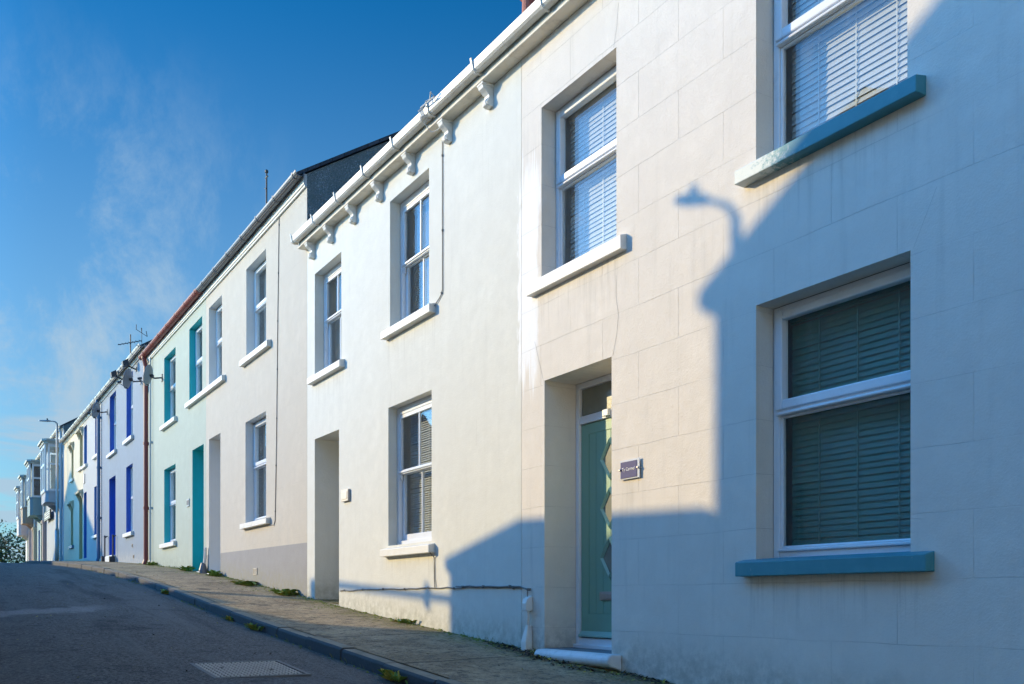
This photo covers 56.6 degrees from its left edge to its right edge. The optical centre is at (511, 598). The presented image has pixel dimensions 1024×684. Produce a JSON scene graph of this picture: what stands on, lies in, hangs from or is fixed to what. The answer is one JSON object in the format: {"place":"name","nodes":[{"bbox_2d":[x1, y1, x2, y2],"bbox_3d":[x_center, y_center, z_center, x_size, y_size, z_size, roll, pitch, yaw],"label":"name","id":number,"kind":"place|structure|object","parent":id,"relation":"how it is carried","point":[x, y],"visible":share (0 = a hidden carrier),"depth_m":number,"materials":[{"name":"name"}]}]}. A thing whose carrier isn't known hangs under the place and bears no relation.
{"place":"outdoors","nodes":[
{"label":"outdoors","id":0,"kind":"place"},
{"bbox_2d":[0,562,402,683],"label":"road","id":1,"kind":"structure","parent":0,"point":[121,646],"depth_m":9.06,"materials":[{"name":"grey asphalt"}]},
{"bbox_2d":[160,589,168,593],"bbox_3d":[-5.292,-0.112,14.495,0.178,0.086,0.311,0,0,-31],"label":"weed","id":2,"kind":"object","parent":1,"relation":"on","point":[163,591],"visible":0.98,"depth_m":14.44,"materials":[{"name":"green plant"}]},
{"bbox_2d":[23,561,465,683],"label":"kerb","id":3,"kind":"structure","parent":1,"relation":"on","point":[351,655],"depth_m":9.44,"materials":[{"name":"concrete"}]},
{"bbox_2d":[189,660,310,677],"bbox_3d":[-2.063,0.565,7.448,0.730,0.104,0.820,0,0,-31],"label":"drain cover","id":4,"kind":"object","parent":1,"relation":"on","point":[264,668],"visible":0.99,"depth_m":7.41,"materials":[{"name":"metal"}]},
{"bbox_2d":[244,622,263,630],"bbox_3d":[-2.807,0.305,10.387,0.209,0.094,0.492,0,0,-31],"label":"weed","id":5,"kind":"object","parent":1,"relation":"on","point":[251,626],"visible":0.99,"depth_m":10.37,"materials":[{"name":"green plant"}]},
{"bbox_2d":[376,668,407,683],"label":"weed","id":6,"kind":"object","parent":1,"relation":"on","point":[387,674],"visible":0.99,"depth_m":7.19,"materials":[{"name":"green plant"}]},
{"bbox_2d":[0,0,521,562],"label":"sky","id":7,"kind":"structure","parent":0,"point":[139,139],"materials":[{"name":"blue"}]},
{"bbox_2d":[189,592,462,682],"bbox_3d":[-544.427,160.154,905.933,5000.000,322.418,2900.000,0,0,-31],"label":"ground","id":8,"kind":"structure","parent":0,"point":[371,653],"depth_m":10.70,"materials":[{"name":"grey concrete"}]},
{"bbox_2d":[0,519,25,562],"bbox_3d":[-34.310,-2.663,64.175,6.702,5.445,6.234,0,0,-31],"label":"evergreen bush","id":9,"kind":"object","parent":8,"relation":"on","point":[6,556],"visible":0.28,"depth_m":64.53,"materials":[{"name":"green plant"}]},
{"bbox_2d":[14,486,31,560],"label":"bay fronted house","id":10,"kind":"structure","parent":8,"relation":"on","point":[24,532],"depth_m":52.21,"materials":[{"name":"paint"}]},
{"bbox_2d":[18,475,36,560],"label":"bay fronted house","id":11,"kind":"structure","parent":8,"relation":"on","point":[30,523],"depth_m":49.74,"materials":[{"name":"white paint"}]},
{"bbox_2d":[24,452,46,560],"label":"bay fronted house","id":12,"kind":"structure","parent":8,"relation":"on","point":[36,510],"depth_m":45.98,"materials":[{"name":"white paint"}]},
{"bbox_2d":[37,417,77,560],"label":"bay fronted house","id":13,"kind":"structure","parent":8,"relation":"on","point":[48,495],"depth_m":39.57,"materials":[{"name":"slate"},{"name":"painted render"},{"name":"glass"}]},
{"bbox_2d":[44,509,52,521],"bbox_3d":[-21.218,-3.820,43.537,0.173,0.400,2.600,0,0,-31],"label":"satellite dish","id":14,"kind":"object","parent":13,"relation":"attached to","point":[47,515],"visible":0.98,"depth_m":43.28,"materials":[{"name":"grey metal"}]},
{"bbox_2d":[59,419,82,562],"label":"terraced house","id":15,"kind":"structure","parent":8,"relation":"on","point":[71,439],"depth_m":36.26,"materials":[{"name":"paint"}]},
{"bbox_2d":[77,398,100,566],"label":"terraced house","id":16,"kind":"structure","parent":8,"relation":"on","point":[88,467],"depth_m":32.43,"materials":[{"name":"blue paint"}]},
{"bbox_2d":[94,339,152,577],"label":"terraced house","id":17,"kind":"structure","parent":8,"relation":"on","point":[122,481],"depth_m":26.88,"materials":[{"name":"purple paint"}]},
{"bbox_2d":[87,402,106,418],"bbox_3d":[-12.557,-5.708,28.924,0.363,0.493,0.720,0,0,33],"label":"satellite dish","id":18,"kind":"object","parent":17,"relation":"attached to","point":[95,411],"visible":1,"depth_m":28.76,"materials":[{"name":"grey metal"}]},
{"bbox_2d":[106,396,116,458],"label":"window","id":19,"kind":"structure","parent":17,"relation":"in","point":[114,451],"depth_m":28.86,"materials":[{"name":"white plastic"}]},
{"bbox_2d":[110,370,122,379],"bbox_3d":[-11.029,-6.228,26.559,0.364,0.296,0.220,0,0,-31],"label":"eaves lamp","id":20,"kind":"object","parent":17,"relation":"attached to","point":[113,374],"visible":0.88,"depth_m":26.43,"materials":[{"name":"grey metal"}]},
{"bbox_2d":[122,377,133,445],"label":"window","id":21,"kind":"structure","parent":17,"relation":"in","point":[131,437],"depth_m":26.35,"materials":[{"name":"white plastic"}]},
{"bbox_2d":[122,467,133,537],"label":"window","id":22,"kind":"structure","parent":17,"relation":"in","point":[131,533],"depth_m":26.39,"materials":[{"name":"white plastic"}]},
{"bbox_2d":[117,368,140,388],"bbox_3d":[-9.650,-5.558,24.130,0.378,0.513,0.721,0,0,35],"label":"satellite dish","id":23,"kind":"object","parent":17,"relation":"attached to","point":[127,378],"visible":0.99,"depth_m":23.96,"materials":[{"name":"grey metal"}]},
{"bbox_2d":[121,359,136,371],"bbox_3d":[-10.044,-6.128,24.935,0.364,0.296,0.220,0,0,-31],"label":"eaves lamp","id":24,"kind":"object","parent":17,"relation":"attached to","point":[124,363],"visible":1,"depth_m":24.82,"materials":[{"name":"grey metal"}]},
{"bbox_2d":[118,324,147,352],"bbox_3d":[-14.947,-8.952,37.179,0.965,3.304,1.027,0,0,2],"label":"television aerial","id":25,"kind":"object","parent":17,"relation":"on","point":[130,342],"visible":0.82,"depth_m":37.16,"materials":[{"name":"grey metal"}]},
{"bbox_2d":[138,288,205,591],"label":"terraced house","id":26,"kind":"structure","parent":8,"relation":"on","point":[174,354],"depth_m":20.77,"materials":[{"name":"teal paint"}]},
{"bbox_2d":[137,364,162,385],"bbox_3d":[-8.252,-5.107,21.831,0.355,0.483,0.719,0,0,33],"label":"satellite dish","id":27,"kind":"object","parent":26,"relation":"attached to","point":[148,375],"visible":1,"depth_m":21.66,"materials":[{"name":"grey metal"}]},
{"bbox_2d":[159,354,176,430],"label":"window","id":28,"kind":"structure","parent":26,"relation":"in","point":[173,419],"depth_m":21.97,"materials":[{"name":"white plastic"}]},
{"bbox_2d":[159,468,176,548],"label":"window","id":29,"kind":"structure","parent":26,"relation":"in","point":[173,542],"depth_m":21.98,"materials":[{"name":"white plastic"}]},
{"bbox_2d":[186,499,189,506],"bbox_3d":[-6.775,-2.010,19.865,0.020,0.160,0.220,0,0,-31],"label":"number plate","id":30,"kind":"object","parent":26,"relation":"attached to","point":[187,502],"visible":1,"depth_m":19.87,"materials":[{"name":"grey metal"}]},
{"bbox_2d":[185,325,205,408],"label":"window","id":31,"kind":"structure","parent":26,"relation":"in","point":[198,396],"depth_m":19.80,"materials":[{"name":"white plastic"}]},
{"bbox_2d":[196,130,423,596],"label":"terraced house","id":32,"kind":"structure","parent":8,"relation":"on","point":[244,296],"depth_m":15.38,"materials":[{"name":"white paint"}]},
{"bbox_2d":[199,547,206,573],"bbox_3d":[-5.996,-0.702,18.451,0.168,0.604,0.174,0,0,-31],"label":"pipe shoe","id":33,"kind":"object","parent":32,"relation":"attached to","point":[202,568],"visible":0.69,"depth_m":18.41,"materials":[{"name":"white paint"}]},
{"bbox_2d":[202,305,225,394],"bbox_3d":[-5.541,-4.800,17.989,0.290,1.640,1.472,0,0,-31],"label":"window","id":34,"kind":"structure","parent":32,"relation":"in","point":[220,379],"depth_m":18.38,"materials":[{"name":"white plastic"}]},
{"bbox_2d":[239,260,270,366],"bbox_3d":[-4.102,-4.795,15.720,0.397,1.630,1.600,0,0,-31],"label":"window","id":35,"kind":"structure","parent":32,"relation":"in","point":[259,306],"depth_m":16.17,"materials":[{"name":"white plastic"}]},
{"bbox_2d":[240,417,270,529],"bbox_3d":[-4.102,-2.100,15.720,0.396,1.820,1.520,0,0,-31],"label":"window","id":36,"kind":"structure","parent":32,"relation":"in","point":[258,521],"depth_m":16.23,"materials":[{"name":"white plastic"}]},
{"bbox_2d":[264,169,267,203],"bbox_3d":[-6.517,-9.705,25.231,0.115,3.410,0.256,0,0,-31],"label":"aerial mast","id":37,"kind":"object","parent":32,"relation":"on","point":[266,171],"visible":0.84,"depth_m":25.24,"materials":[{"name":"grey metal"}]},
{"bbox_2d":[270,224,279,524],"bbox_3d":[-3.697,-3.522,14.794,0.019,4.755,0.446,0,0,-31],"label":"wall cable","id":38,"kind":"object","parent":32,"relation":"attached to","point":[277,376],"depth_m":14.69,"materials":[{"name":"grey plastic"}]},
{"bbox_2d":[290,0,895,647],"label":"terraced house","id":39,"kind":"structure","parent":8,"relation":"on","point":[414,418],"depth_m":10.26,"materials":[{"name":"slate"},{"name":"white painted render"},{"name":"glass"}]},
{"bbox_2d":[307,262,344,384],"bbox_3d":[-2.391,-3.765,12.881,0.375,1.530,1.250,0,0,-31],"label":"window","id":40,"kind":"structure","parent":39,"relation":"in","point":[329,368],"depth_m":13.21,"materials":[{"name":"white plastic"}]},
{"bbox_2d":[341,489,349,501],"bbox_3d":[-2.140,-1.330,12.209,0.038,0.150,0.230,0,0,-31],"label":"wall box","id":41,"kind":"object","parent":39,"relation":"attached to","point":[345,495],"visible":1,"depth_m":12.16,"materials":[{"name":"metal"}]},
{"bbox_2d":[380,395,434,556],"bbox_3d":[-1.066,-1.361,10.677,0.355,1.742,1.294,0,0,-31],"label":"window","id":42,"kind":"structure","parent":39,"relation":"in","point":[424,405],"depth_m":10.94,"materials":[{"name":"white plastic"}]},
{"bbox_2d":[381,180,435,340],"bbox_3d":[-1.045,-3.828,10.662,0.375,1.595,1.280,0,0,-31],"label":"window","id":43,"kind":"structure","parent":39,"relation":"in","point":[407,319],"depth_m":10.95,"materials":[{"name":"white plastic"}]},
{"bbox_2d":[418,91,441,131],"bbox_3d":[-0.839,-4.968,9.736,0.193,0.282,0.425,0,0,-31],"label":"cable knot","id":44,"kind":"object","parent":39,"relation":"attached to","point":[422,107],"visible":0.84,"depth_m":9.83,"materials":[{"name":"white plastic"}]},
{"bbox_2d":[340,587,520,590],"bbox_3d":[-1.083,-0.110,10.487,0.018,0.042,4.500,0,0,-31],"label":"wall cable","id":45,"kind":"object","parent":39,"relation":"attached to","point":[428,588],"depth_m":10.18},
{"bbox_2d":[430,553,434,587],"bbox_3d":[-0.839,-0.306,10.042,0.061,0.374,0.036,0,0,-31],"label":"wall cable","id":46,"kind":"object","parent":39,"relation":"attached to","point":[434,569],"depth_m":10.06,"materials":[{"name":"grey plastic"}]},
{"bbox_2d":[434,141,442,305],"bbox_3d":[-0.786,-3.938,9.989,0.033,1.685,0.228,0,0,-38],"label":"wall cable","id":47,"kind":"object","parent":39,"relation":"attached to","point":[442,224],"depth_m":9.90,"materials":[{"name":"white plastic"}]},
{"bbox_2d":[455,585,530,596],"bbox_3d":[-0.211,-0.067,9.030,0.039,0.136,1.399,0,0,-31],"label":"wall cable","id":48,"kind":"object","parent":39,"relation":"attached to","point":[509,586],"depth_m":8.89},
{"bbox_2d":[502,0,1023,683],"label":"terraced house","id":49,"kind":"structure","parent":8,"relation":"on","point":[772,294],"depth_m":6.16,"materials":[{"name":"paint"}]},
{"bbox_2d":[521,596,531,651],"bbox_3d":[0.130,0.223,8.434,0.072,0.494,0.086,0,0,-31],"label":"conduit cover","id":50,"kind":"object","parent":49,"relation":"attached to","point":[526,642],"visible":0.86,"depth_m":8.41,"materials":[{"name":"white paint"}]},
{"bbox_2d":[526,66,626,297],"bbox_3d":[0.630,-3.481,7.915,0.360,1.618,1.355,0,0,-31],"label":"window","id":51,"kind":"structure","parent":49,"relation":"in","point":[610,247],"depth_m":8.09,"materials":[{"name":"white plastic"}]},
{"bbox_2d":[573,373,611,649],"bbox_3d":[0.828,-0.733,8.028,0.125,2.327,0.959,0,0,-31],"label":"door","id":52,"kind":"structure","parent":49,"relation":"in","point":[593,397],"depth_m":8.23,"materials":[{"name":"teal plastic"}]},
{"bbox_2d":[619,457,640,479],"bbox_3d":[0.894,-0.986,7.218,0.033,0.148,0.238,0,0,-31],"label":"house sign","id":53,"kind":"object","parent":49,"relation":"attached to","point":[629,469],"visible":1,"depth_m":7.21,"materials":[{"name":"plastic"}]},
{"bbox_2d":[735,0,925,187],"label":"window","id":54,"kind":"structure","parent":49,"relation":"in","point":[810,20],"depth_m":5.85,"materials":[{"name":"white plastic"}]},
{"bbox_2d":[735,262,934,576],"bbox_3d":[1.975,-1.019,5.690,0.380,1.748,1.395,0,0,-31],"label":"window","id":55,"kind":"structure","parent":49,"relation":"in","point":[887,380],"depth_m":5.81,"materials":[{"name":"white plastic"}]},
{"bbox_2d":[2,569,668,683],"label":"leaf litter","id":56,"kind":"object","parent":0,"point":[514,648],"visible":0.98,"depth_m":7.84,"materials":[{"name":"brown plant"}]},
{"bbox_2d":[59,561,673,683],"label":"pavement","id":57,"kind":"structure","parent":0,"point":[458,657],"depth_m":9.21,"materials":[{"name":"concrete"}]},
{"bbox_2d":[39,418,58,560],"bbox_3d":[-18.556,-4.220,38.072,0.742,6.025,0.164,0,0,-16],"label":"street lamp","id":58,"kind":"object","parent":57,"relation":"on","point":[56,540],"visible":0.97,"depth_m":38.12,"materials":[{"name":"metal"}]},
{"bbox_2d":[145,562,156,564],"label":"weed","id":59,"kind":"object","parent":57,"relation":"on","point":[151,563],"visible":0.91,"depth_m":22.57,"materials":[{"name":"green plant"}]},
{"bbox_2d":[178,565,195,570],"bbox_3d":[-6.651,-0.620,19.410,0.380,0.137,0.576,0,0,-31],"label":"weed","id":60,"kind":"object","parent":57,"relation":"on","point":[188,568],"visible":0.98,"depth_m":19.28,"materials":[{"name":"green plant"}]},
{"bbox_2d":[206,570,223,576],"bbox_3d":[-5.473,-0.475,17.519,0.361,0.147,0.598,0,0,-31],"label":"weed","id":61,"kind":"object","parent":57,"relation":"on","point":[213,573],"visible":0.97,"depth_m":17.39,"materials":[{"name":"green plant"}]},
{"bbox_2d":[231,581,257,585],"bbox_3d":[-4.338,-0.252,15.507,0.482,0.099,0.896,0,0,-31],"label":"weed","id":62,"kind":"object","parent":57,"relation":"on","point":[250,583],"visible":1,"depth_m":15.33,"materials":[{"name":"green plant"}]},
{"bbox_2d":[268,589,299,594],"bbox_3d":[-3.348,-0.098,13.939,0.405,0.114,0.903,0,0,-31],"label":"weed","id":63,"kind":"object","parent":57,"relation":"on","point":[284,591],"visible":1,"depth_m":13.75,"materials":[{"name":"green plant"}]},
{"bbox_2d":[76,563,534,673],"bbox_3d":[-5.305,-0.158,15.950,1.608,1.528,19.139,0,0,-31],"label":"moss","id":64,"kind":"object","parent":57,"relation":"on","point":[391,619],"visible":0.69,"depth_m":11.62,"materials":[{"name":"green plant"}]},
{"bbox_2d":[392,618,416,623],"bbox_3d":[-1.159,0.251,10.509,0.223,0.068,0.428,0,0,-31],"label":"weed","id":65,"kind":"object","parent":57,"relation":"on","point":[406,621],"visible":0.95,"depth_m":10.52,"materials":[{"name":"green plant"}]}
]}

